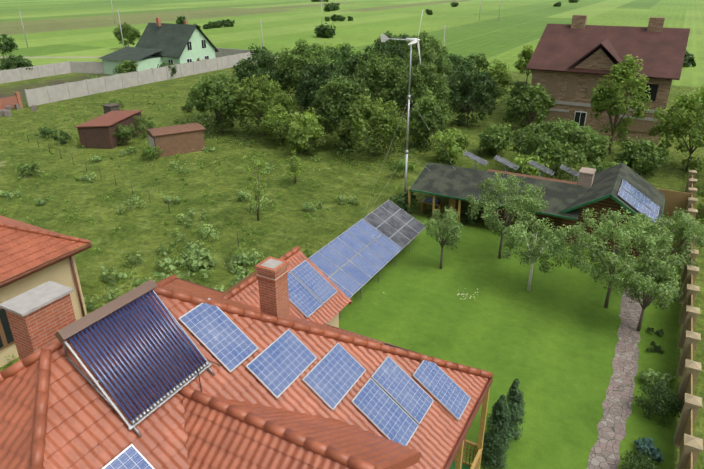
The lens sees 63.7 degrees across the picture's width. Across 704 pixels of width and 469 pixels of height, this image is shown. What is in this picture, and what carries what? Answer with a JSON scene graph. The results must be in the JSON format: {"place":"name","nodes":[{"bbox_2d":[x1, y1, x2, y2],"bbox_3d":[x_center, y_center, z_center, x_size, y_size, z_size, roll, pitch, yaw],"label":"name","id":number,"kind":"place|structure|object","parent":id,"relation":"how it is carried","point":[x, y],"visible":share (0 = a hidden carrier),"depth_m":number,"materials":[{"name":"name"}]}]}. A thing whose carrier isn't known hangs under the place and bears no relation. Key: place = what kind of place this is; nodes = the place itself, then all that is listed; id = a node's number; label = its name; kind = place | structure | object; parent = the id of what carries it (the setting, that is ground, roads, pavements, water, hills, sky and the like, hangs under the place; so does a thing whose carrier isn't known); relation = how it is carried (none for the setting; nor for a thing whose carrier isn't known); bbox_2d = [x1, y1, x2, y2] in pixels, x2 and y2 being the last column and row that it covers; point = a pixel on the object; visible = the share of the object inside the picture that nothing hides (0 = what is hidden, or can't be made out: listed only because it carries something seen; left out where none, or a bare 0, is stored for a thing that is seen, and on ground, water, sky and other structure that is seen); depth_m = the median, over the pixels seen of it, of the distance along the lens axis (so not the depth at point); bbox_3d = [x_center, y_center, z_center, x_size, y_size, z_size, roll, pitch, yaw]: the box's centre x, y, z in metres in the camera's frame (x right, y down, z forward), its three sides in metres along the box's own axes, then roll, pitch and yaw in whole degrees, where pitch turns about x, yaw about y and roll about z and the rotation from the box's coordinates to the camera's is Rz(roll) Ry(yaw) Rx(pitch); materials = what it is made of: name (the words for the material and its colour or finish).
{"place":"outdoors","nodes":[
{"label":"outdoors","id":0,"kind":"place"},
{"bbox_2d":[0,222,90,243],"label":"neighbour ridge caps","id":1,"kind":"object","parent":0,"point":[41,232],"visible":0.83,"depth_m":25.50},
{"bbox_2d":[55,279,156,342],"bbox_3d":[-4.761,1.459,11.150,0.261,0.262,2.220,13,27,26],"label":"solar collector manifold","id":2,"kind":"object","parent":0,"point":[62,335],"visible":1,"depth_m":10.95,"materials":[{"name":"metal"}]},
{"bbox_2d":[156,28,215,64],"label":"green house walls","id":3,"kind":"structure","parent":0,"point":[197,51],"depth_m":99.18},
{"bbox_2d":[135,23,217,57],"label":"house roof","id":4,"kind":"structure","parent":3,"relation":"on","point":[171,40],"depth_m":99.05,"materials":[{"name":"grey"}]},
{"bbox_2d":[229,250,350,323],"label":"roof wing","id":5,"kind":"structure","parent":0,"point":[332,307],"depth_m":19.61,"materials":[{"name":"tile"}]},
{"bbox_2d":[289,260,337,317],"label":"wing pv frames","id":6,"kind":"structure","parent":5,"relation":"on","point":[302,283],"depth_m":19.83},
{"bbox_2d":[287,261,335,316],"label":"solar panels","id":7,"kind":"object","parent":6,"relation":"in","point":[304,300],"visible":0.9,"depth_m":19.87,"materials":[{"name":"glass"}]},
{"bbox_2d":[177,278,492,468],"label":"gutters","id":8,"kind":"object","parent":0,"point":[462,437],"visible":0.25,"depth_m":15.48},
{"bbox_2d":[0,0,703,468],"bbox_3d":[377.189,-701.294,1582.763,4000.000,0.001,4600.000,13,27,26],"label":"ground","id":9,"kind":"structure","parent":0,"point":[66,30],"depth_m":54.60,"materials":[{"name":"plant"}]},
{"bbox_2d":[0,34,17,59],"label":"tree","id":10,"kind":"object","parent":9,"relation":"on","point":[7,45],"visible":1,"depth_m":112.22,"materials":[{"name":"green plant"}]},
{"bbox_2d":[0,53,32,70],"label":"bush","id":11,"kind":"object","parent":9,"relation":"on","point":[16,62],"depth_m":91.83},
{"bbox_2d":[0,104,37,116],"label":"yard clutter","id":12,"kind":"object","parent":9,"relation":"on","point":[6,112],"visible":0.94,"depth_m":70.35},
{"bbox_2d":[15,160,40,175],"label":"meadow shrub","id":13,"kind":"object","parent":9,"relation":"on","point":[27,167],"visible":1,"depth_m":46.85,"materials":[{"name":"green plant"}]},
{"bbox_2d":[0,250,86,366],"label":"neighbour walls","id":14,"kind":"structure","parent":9,"relation":"on","point":[61,272],"depth_m":25.24,"materials":[{"name":"paint"}]},
{"bbox_2d":[0,309,13,347],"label":"window","id":15,"kind":"structure","parent":14,"relation":"in","point":[6,327],"depth_m":23.98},
{"bbox_2d":[0,216,62,234],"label":"neighbour roof","id":16,"kind":"structure","parent":14,"relation":"on","point":[3,219],"depth_m":27.36,"materials":[{"name":"red tile"}]},
{"bbox_2d":[0,227,87,281],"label":"neighbour roof","id":17,"kind":"structure","parent":14,"relation":"on","point":[22,251],"depth_m":24.63,"materials":[{"name":"red tile"}]},
{"bbox_2d":[0,243,91,316],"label":"gutter","id":18,"kind":"object","parent":17,"relation":"attached to","point":[41,267],"visible":0.85,"depth_m":24.98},
{"bbox_2d":[113,60,137,73],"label":"green bush","id":19,"kind":"object","parent":9,"relation":"on","point":[124,66],"depth_m":92.04,"materials":[{"name":"green plant"}]},
{"bbox_2d":[112,22,140,46],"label":"tree","id":20,"kind":"object","parent":9,"relation":"on","point":[131,36],"visible":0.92,"depth_m":129.27,"materials":[{"name":"green plant"}]},
{"bbox_2d":[112,124,140,145],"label":"shrub by sheds","id":21,"kind":"object","parent":9,"relation":"on","point":[124,132],"visible":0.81,"depth_m":55.57,"materials":[{"name":"green plant"}]},
{"bbox_2d":[0,48,256,106],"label":"concrete walls","id":22,"kind":"structure","parent":9,"relation":"on","point":[226,58],"depth_m":90.57,"materials":[{"name":"concrete"}]},
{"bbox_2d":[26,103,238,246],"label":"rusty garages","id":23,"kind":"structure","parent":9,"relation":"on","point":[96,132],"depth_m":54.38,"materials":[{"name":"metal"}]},
{"bbox_2d":[102,56,162,74],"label":"house wall","id":24,"kind":"structure","parent":9,"relation":"on","point":[147,62],"depth_m":96.55,"materials":[{"name":"green paint"}]},
{"bbox_2d":[98,47,162,61],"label":"roof","id":25,"kind":"structure","parent":24,"relation":"on","point":[135,54],"depth_m":97.10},
{"bbox_2d":[130,115,155,137],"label":"meadow shrub","id":26,"kind":"object","parent":9,"relation":"on","point":[147,122],"visible":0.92,"depth_m":58.09,"materials":[{"name":"green plant"}]},
{"bbox_2d":[140,145,162,159],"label":"meadow shrub","id":27,"kind":"object","parent":9,"relation":"on","point":[149,150],"visible":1,"depth_m":51.26,"materials":[{"name":"green plant"}]},
{"bbox_2d":[99,232,250,291],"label":"bushes","id":28,"kind":"object","parent":9,"relation":"on","point":[201,264],"visible":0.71,"depth_m":31.98,"materials":[{"name":"green plant"}]},
{"bbox_2d":[0,146,360,308],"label":"bushes","id":29,"kind":"object","parent":9,"relation":"on","point":[208,231],"visible":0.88,"depth_m":39.81,"materials":[{"name":"green plant"}]},
{"bbox_2d":[0,110,401,366],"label":"meadow weeds","id":30,"kind":"object","parent":9,"relation":"on","point":[165,223],"visible":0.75,"depth_m":43.91,"materials":[{"name":"green plant"}]},
{"bbox_2d":[186,70,250,132],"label":"tree","id":31,"kind":"object","parent":9,"relation":"on","point":[210,90],"visible":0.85,"depth_m":57.94,"materials":[{"name":"green plant"}]},
{"bbox_2d":[243,151,266,220],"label":"young ash","id":32,"kind":"object","parent":9,"relation":"on","point":[258,163],"visible":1,"depth_m":37.52,"materials":[{"name":"green plant"}]},
{"bbox_2d":[19,0,500,47],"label":"utility poles","id":33,"kind":"object","parent":9,"relation":"on","point":[260,22],"visible":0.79,"depth_m":131.66,"materials":[{"name":"concrete"}]},
{"bbox_2d":[231,43,293,107],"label":"tree","id":34,"kind":"object","parent":9,"relation":"on","point":[264,59],"visible":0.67,"depth_m":65.93,"materials":[{"name":"green plant"}]},
{"bbox_2d":[229,74,297,136],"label":"tree","id":35,"kind":"object","parent":9,"relation":"on","point":[269,90],"visible":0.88,"depth_m":56.68,"materials":[{"name":"green plant"}]},
{"bbox_2d":[259,103,299,144],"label":"tree","id":36,"kind":"object","parent":9,"relation":"on","point":[276,123],"visible":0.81,"depth_m":54.44,"materials":[{"name":"green plant"}]},
{"bbox_2d":[279,150,302,183],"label":"young ash","id":37,"kind":"object","parent":9,"relation":"on","point":[292,160],"visible":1,"depth_m":45.15,"materials":[{"name":"green plant"}]},
{"bbox_2d":[286,107,326,154],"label":"tree","id":38,"kind":"object","parent":9,"relation":"on","point":[304,130],"visible":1,"depth_m":51.63,"materials":[{"name":"green plant"}]},
{"bbox_2d":[274,38,340,111],"bbox_3d":[-5.135,-18.364,66.587,7.807,8.912,7.170,-10,26,-20],"label":"tree","id":39,"kind":"object","parent":9,"relation":"on","point":[295,62],"visible":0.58,"depth_m":64.38,"materials":[{"name":"green plant"}]},
{"bbox_2d":[295,60,348,129],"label":"tree","id":40,"kind":"object","parent":9,"relation":"on","point":[311,85],"visible":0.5,"depth_m":59.16,"materials":[{"name":"green plant"}]},
{"bbox_2d":[327,313,338,327],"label":"house walls","id":41,"kind":"structure","parent":9,"relation":"on","point":[334,321],"depth_m":20.69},
{"bbox_2d":[0,360,38,468],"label":"roof","id":42,"kind":"structure","parent":41,"relation":"on","point":[18,391],"depth_m":9.90,"materials":[{"name":"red tile"}]},
{"bbox_2d":[0,246,492,468],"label":"ridge caps","id":43,"kind":"object","parent":41,"relation":"on","point":[43,355],"visible":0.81,"depth_m":10.70,"materials":[{"name":"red tile"}]},
{"bbox_2d":[43,295,487,468],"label":"roof","id":44,"kind":"structure","parent":41,"relation":"on","point":[86,427],"depth_m":11.68,"materials":[{"name":"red tile"}]},
{"bbox_2d":[63,290,214,436],"bbox_3d":[-4.137,2.400,11.202,1.737,1.715,2.200,13,27,26],"label":"solar collector frame","id":45,"kind":"object","parent":44,"relation":"on","point":[160,401],"visible":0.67,"depth_m":10.59,"materials":[{"name":"metal"}]},
{"bbox_2d":[68,290,206,420],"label":"solar collector tubes","id":46,"kind":"object","parent":45,"relation":"attached to","point":[109,375],"visible":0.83,"depth_m":11.03},
{"bbox_2d":[183,396,350,468],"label":"roof","id":47,"kind":"structure","parent":44,"relation":"on","point":[216,439],"depth_m":10.45,"materials":[{"name":"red tile"}]},
{"bbox_2d":[102,298,470,468],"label":"solar panel frames","id":48,"kind":"structure","parent":44,"relation":"on","point":[318,395],"depth_m":13.27,"materials":[{"name":"metal"}]},
{"bbox_2d":[104,299,469,468],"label":"solar panels","id":49,"kind":"object","parent":48,"relation":"in","point":[281,363],"visible":0.94,"depth_m":13.45,"materials":[{"name":"glass"}]},
{"bbox_2d":[209,395,417,468],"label":"roof","id":50,"kind":"structure","parent":44,"relation":"on","point":[377,451],"depth_m":11.45,"materials":[{"name":"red tile"}]},
{"bbox_2d":[163,279,384,343],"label":"roof","id":51,"kind":"structure","parent":41,"relation":"on","point":[182,286],"depth_m":17.34,"materials":[{"name":"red tile"}]},
{"bbox_2d":[324,274,488,468],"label":"barge boards","id":52,"kind":"object","parent":41,"relation":"on","point":[407,462],"visible":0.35,"depth_m":11.63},
{"bbox_2d":[309,74,371,146],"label":"tree","id":53,"kind":"object","parent":9,"relation":"on","point":[345,93],"visible":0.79,"depth_m":52.62,"materials":[{"name":"green plant"}]},
{"bbox_2d":[173,77,510,165],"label":"thicket undergrowth","id":54,"kind":"object","parent":9,"relation":"on","point":[335,144],"visible":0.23,"depth_m":54.82,"materials":[{"name":"green plant"}]},
{"bbox_2d":[322,43,362,79],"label":"tree","id":55,"kind":"object","parent":9,"relation":"on","point":[343,52],"visible":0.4,"depth_m":70.53,"materials":[{"name":"green plant"}]},
{"bbox_2d":[336,93,415,156],"bbox_3d":[2.062,-9.825,51.472,6.313,5.846,6.992,-19,31,-36],"label":"tree","id":56,"kind":"object","parent":9,"relation":"on","point":[387,128],"visible":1,"depth_m":50.16,"materials":[{"name":"green plant"}]},
{"bbox_2d":[58,65,703,221],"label":"bushes","id":57,"kind":"object","parent":9,"relation":"on","point":[551,164],"visible":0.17,"depth_m":60.65,"materials":[{"name":"green plant"}]},
{"bbox_2d":[353,49,411,109],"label":"tree","id":58,"kind":"object","parent":9,"relation":"on","point":[372,76],"visible":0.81,"depth_m":60.26,"materials":[{"name":"green plant"}]},
{"bbox_2d":[359,32,408,98],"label":"tree","id":59,"kind":"object","parent":9,"relation":"on","point":[392,48],"visible":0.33,"depth_m":68.72,"materials":[{"name":"green plant"}]},
{"bbox_2d":[389,159,414,177],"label":"meadow shrub","id":60,"kind":"object","parent":9,"relation":"on","point":[401,165],"visible":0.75,"depth_m":46.41,"materials":[{"name":"green plant"}]},
{"bbox_2d":[390,190,419,211],"bbox_3d":[3.693,-2.332,40.118,2.308,1.566,2.412,13,27,26],"label":"bush","id":61,"kind":"object","parent":9,"relation":"on","point":[401,200],"visible":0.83,"depth_m":39.59,"materials":[{"name":"green plant"}]},
{"bbox_2d":[363,11,449,215],"bbox_3d":[3.797,-7.686,37.605,9.390,13.307,8.960,13,27,26],"label":"wind turbine","id":62,"kind":"object","parent":9,"relation":"on","point":[384,37],"visible":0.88,"depth_m":37.93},
{"bbox_2d":[390,63,451,130],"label":"tree","id":63,"kind":"object","parent":9,"relation":"on","point":[422,80],"visible":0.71,"depth_m":57.29,"materials":[{"name":"green plant"}]},
{"bbox_2d":[402,29,448,65],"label":"tree","id":64,"kind":"object","parent":9,"relation":"on","point":[435,44],"visible":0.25,"depth_m":75.67,"materials":[{"name":"green plant"}]},
{"bbox_2d":[400,44,452,87],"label":"tree","id":65,"kind":"object","parent":9,"relation":"on","point":[428,55],"visible":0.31,"depth_m":65.25,"materials":[{"name":"green plant"}]},
{"bbox_2d":[406,90,452,148],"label":"tree","id":66,"kind":"object","parent":9,"relation":"on","point":[434,115],"visible":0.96,"depth_m":53.31,"materials":[{"name":"green plant"}]},
{"bbox_2d":[176,0,695,66],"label":"field trees","id":67,"kind":"object","parent":9,"relation":"on","point":[322,30],"visible":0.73,"depth_m":187.85,"materials":[{"name":"green plant"}]},
{"bbox_2d":[431,127,471,164],"bbox_3d":[8.847,-7.982,50.601,3.577,3.210,3.738,13,27,26],"label":"light shrub","id":68,"kind":"object","parent":9,"relation":"on","point":[453,142],"visible":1,"depth_m":49.95,"materials":[{"name":"green plant"}]},
{"bbox_2d":[435,53,483,89],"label":"tree","id":69,"kind":"object","parent":9,"relation":"on","point":[459,64],"visible":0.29,"depth_m":71.88,"materials":[{"name":"green plant"}]},
{"bbox_2d":[454,388,489,468],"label":"porch railing","id":70,"kind":"object","parent":9,"relation":"on","point":[475,463],"visible":0.35,"depth_m":17.20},
{"bbox_2d":[446,69,501,125],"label":"tree","id":71,"kind":"object","parent":9,"relation":"on","point":[459,94],"visible":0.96,"depth_m":61.35,"materials":[{"name":"green plant"}]},
{"bbox_2d":[478,123,514,155],"bbox_3d":[13.389,-8.760,52.408,3.540,3.201,4.093,13,27,26],"label":"light shrub","id":72,"kind":"object","parent":9,"relation":"on","point":[490,138],"visible":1,"depth_m":51.78,"materials":[{"name":"green plant"}]},
{"bbox_2d":[482,57,511,108],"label":"cone tree","id":73,"kind":"object","parent":9,"relation":"on","point":[499,74],"visible":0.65,"depth_m":69.37,"materials":[{"name":"green plant"}]},
{"bbox_2d":[507,80,529,107],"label":"tree by house","id":74,"kind":"object","parent":9,"relation":"on","point":[514,92],"visible":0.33,"depth_m":66.95,"materials":[{"name":"green plant"}]},
{"bbox_2d":[463,151,579,180],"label":"solar panels","id":75,"kind":"object","parent":9,"relation":"on","point":[475,158],"visible":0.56,"depth_m":42.38,"materials":[{"name":"metal"}]},
{"bbox_2d":[513,45,534,83],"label":"tree","id":76,"kind":"object","parent":9,"relation":"on","point":[525,54],"depth_m":86.33,"materials":[{"name":"green plant"}]},
{"bbox_2d":[507,152,548,176],"bbox_3d":[14.089,-5.267,45.091,3.205,2.852,4.043,13,27,26],"label":"bush","id":77,"kind":"object","parent":9,"relation":"on","point":[525,167],"visible":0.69,"depth_m":44.13,"materials":[{"name":"green plant"}]},
{"bbox_2d":[501,83,555,130],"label":"tree","id":78,"kind":"object","parent":9,"relation":"on","point":[522,105],"visible":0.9,"depth_m":57.36,"materials":[{"name":"green plant"}]},
{"bbox_2d":[408,162,664,256],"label":"outbuilding","id":79,"kind":"structure","parent":9,"relation":"on","point":[616,188],"depth_m":36.45,"materials":[{"name":"green"}]},
{"bbox_2d":[509,116,613,179],"bbox_3d":[17.060,-7.207,47.084,7.671,4.704,7.595,-14,28,-27],"label":"tree","id":80,"kind":"object","parent":9,"relation":"on","point":[544,137],"visible":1,"depth_m":45.29,"materials":[{"name":"green plant"}]},
{"bbox_2d":[526,70,671,144],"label":"brick house walls","id":81,"kind":"structure","parent":9,"relation":"on","point":[660,101],"depth_m":58.00,"materials":[{"name":"brick"}]},
{"bbox_2d":[534,76,653,132],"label":"brick house window boards","id":82,"kind":"object","parent":81,"relation":"attached to","point":[638,126],"visible":0.65,"depth_m":58.19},
{"bbox_2d":[574,38,620,63],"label":"dormer roof","id":83,"kind":"structure","parent":81,"relation":"on","point":[607,45],"depth_m":56.39,"materials":[{"name":"brown"}]},
{"bbox_2d":[543,101,664,120],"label":"wall trim","id":84,"kind":"structure","parent":81,"relation":"attached to","point":[581,104],"depth_m":58.42,"materials":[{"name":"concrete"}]},
{"bbox_2d":[526,24,689,79],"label":"house roof","id":85,"kind":"structure","parent":81,"relation":"on","point":[561,47],"depth_m":58.54,"materials":[{"name":"tile"}]},
{"bbox_2d":[571,15,664,69],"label":"brick house chimneys","id":86,"kind":"object","parent":85,"relation":"on","point":[599,59],"visible":0.62,"depth_m":57.16,"materials":[{"name":"brick"}]},
{"bbox_2d":[634,84,658,100],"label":"window","id":87,"kind":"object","parent":81,"relation":"attached to","point":[653,90],"visible":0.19,"depth_m":54.94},
{"bbox_2d":[587,54,651,153],"bbox_3d":[24.404,-11.737,51.733,5.403,9.115,4.375,13,27,26],"label":"tree","id":88,"kind":"object","parent":9,"relation":"on","point":[622,73],"visible":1,"depth_m":50.59,"materials":[{"name":"green plant"}]},
{"bbox_2d":[613,135,669,175],"bbox_3d":[23.895,-6.347,46.850,4.069,3.332,3.876,13,27,26],"label":"bush","id":89,"kind":"object","parent":9,"relation":"on","point":[647,154],"visible":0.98,"depth_m":46.31,"materials":[{"name":"green plant"}]},
{"bbox_2d":[656,175,692,468],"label":"fence panels","id":90,"kind":"object","parent":9,"relation":"on","point":[674,199],"visible":0.23,"depth_m":27.33,"materials":[{"name":"wood"}]},
{"bbox_2d":[648,84,703,171],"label":"lime","id":91,"kind":"object","parent":9,"relation":"on","point":[677,120],"visible":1,"depth_m":46.54,"materials":[{"name":"green plant"}]},
{"bbox_2d":[673,170,702,468],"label":"fence posts","id":92,"kind":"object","parent":9,"relation":"on","point":[693,445],"depth_m":22.97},
{"bbox_2d":[473,53,490,71],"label":"tree","id":93,"kind":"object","parent":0,"point":[481,61],"depth_m":97.12,"materials":[{"name":"green plant"}]},
{"bbox_2d":[339,215,680,468],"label":"lawn","id":94,"kind":"structure","parent":0,"point":[550,340],"depth_m":26.77,"materials":[{"name":"green plant"}]},
{"bbox_2d":[308,200,425,318],"bbox_3d":[0.931,1.023,31.769,2.716,2.397,10.530,13,27,26],"label":"solar panel array","id":95,"kind":"object","parent":94,"relation":"on","point":[393,228],"visible":0.83,"depth_m":31.14,"materials":[{"name":"metal"}]},
{"bbox_2d":[423,206,463,268],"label":"apple tree","id":96,"kind":"object","parent":94,"relation":"on","point":[453,223],"visible":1,"depth_m":31.17,"materials":[{"name":"green plant"}]},
{"bbox_2d":[481,394,513,468],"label":"thuja","id":97,"kind":"object","parent":94,"relation":"on","point":[497,433],"visible":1,"depth_m":18.80,"materials":[{"name":"green plant"}]},
{"bbox_2d":[466,172,548,258],"bbox_3d":[8.699,-0.902,32.569,4.634,5.212,4.590,13,27,26],"label":"apple tree","id":98,"kind":"object","parent":94,"relation":"on","point":[532,203],"visible":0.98,"depth_m":31.92,"materials":[{"name":"green plant"}]},
{"bbox_2d":[504,378,526,440],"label":"thuja","id":99,"kind":"object","parent":94,"relation":"on","point":[515,400],"visible":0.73,"depth_m":19.76,"materials":[{"name":"green plant"}]},
{"bbox_2d":[501,216,568,291],"bbox_3d":[9.277,1.235,29.438,3.465,3.908,3.316,13,27,26],"label":"apple tree","id":100,"kind":"object","parent":94,"relation":"on","point":[515,235],"visible":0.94,"depth_m":28.72,"materials":[{"name":"green plant"}]},
{"bbox_2d":[554,207,685,307],"bbox_3d":[12.699,1.411,27.594,5.687,5.110,5.742,13,27,26],"label":"apple tree","id":101,"kind":"object","parent":94,"relation":"on","point":[624,236],"visible":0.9,"depth_m":26.10,"materials":[{"name":"green plant"}]},
{"bbox_2d":[620,448,658,468],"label":"box shrub","id":102,"kind":"object","parent":94,"relation":"on","point":[633,461],"visible":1,"depth_m":18.63,"materials":[{"name":"green plant"}]},
{"bbox_2d":[612,260,682,331],"bbox_3d":[13.513,2.889,26.019,2.610,3.719,2.632,21,32,38],"label":"apple tree","id":103,"kind":"object","parent":94,"relation":"on","point":[648,287],"visible":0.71,"depth_m":25.44,"materials":[{"name":"green plant"}]},
{"bbox_2d":[634,437,663,461],"bbox_3d":[10.317,7.480,19.729,0.984,0.590,0.868,13,27,26],"label":"shrub","id":104,"kind":"object","parent":94,"relation":"on","point":[644,445],"visible":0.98,"depth_m":19.59,"materials":[{"name":"green plant"}]},
{"bbox_2d":[639,368,676,389],"bbox_3d":[12.431,5.903,22.927,1.408,0.748,1.137,4,25,9],"label":"bush","id":105,"kind":"object","parent":94,"relation":"on","point":[646,377],"visible":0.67,"depth_m":22.97,"materials":[{"name":"green plant"}]},
{"bbox_2d":[632,379,684,427],"bbox_3d":[11.699,6.267,21.436,1.992,1.313,1.702,-4,25,-9],"label":"box shrub","id":106,"kind":"object","parent":94,"relation":"on","point":[661,395],"visible":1,"depth_m":21.28,"materials":[{"name":"green plant"}]},
{"bbox_2d":[632,207,703,286],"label":"apple tree","id":107,"kind":"object","parent":94,"relation":"on","point":[685,231],"visible":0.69,"depth_m":28.47,"materials":[{"name":"green plant"}]},
{"bbox_2d":[587,288,642,468],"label":"garden path","id":108,"kind":"structure","parent":0,"point":[617,413],"depth_m":22.76,"materials":[{"name":"stone"}]},
{"bbox_3d":[-7.772,3.085,13.820,6.200,4.341,15.000,13,27,26],"label":"roof","id":109,"kind":"object","parent":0,"visible":0},
{"bbox_2d":[5,256,289,359],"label":"chimneys","id":110,"kind":"object","parent":109,"relation":"on","point":[34,331],"visible":0.56,"depth_m":11.69,"materials":[{"name":"brick"}]},
{"bbox_2d":[0,259,282,316],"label":"chimney caps","id":111,"kind":"object","parent":110,"relation":"on","point":[34,299],"visible":1,"depth_m":11.42,"materials":[{"name":"concrete"}]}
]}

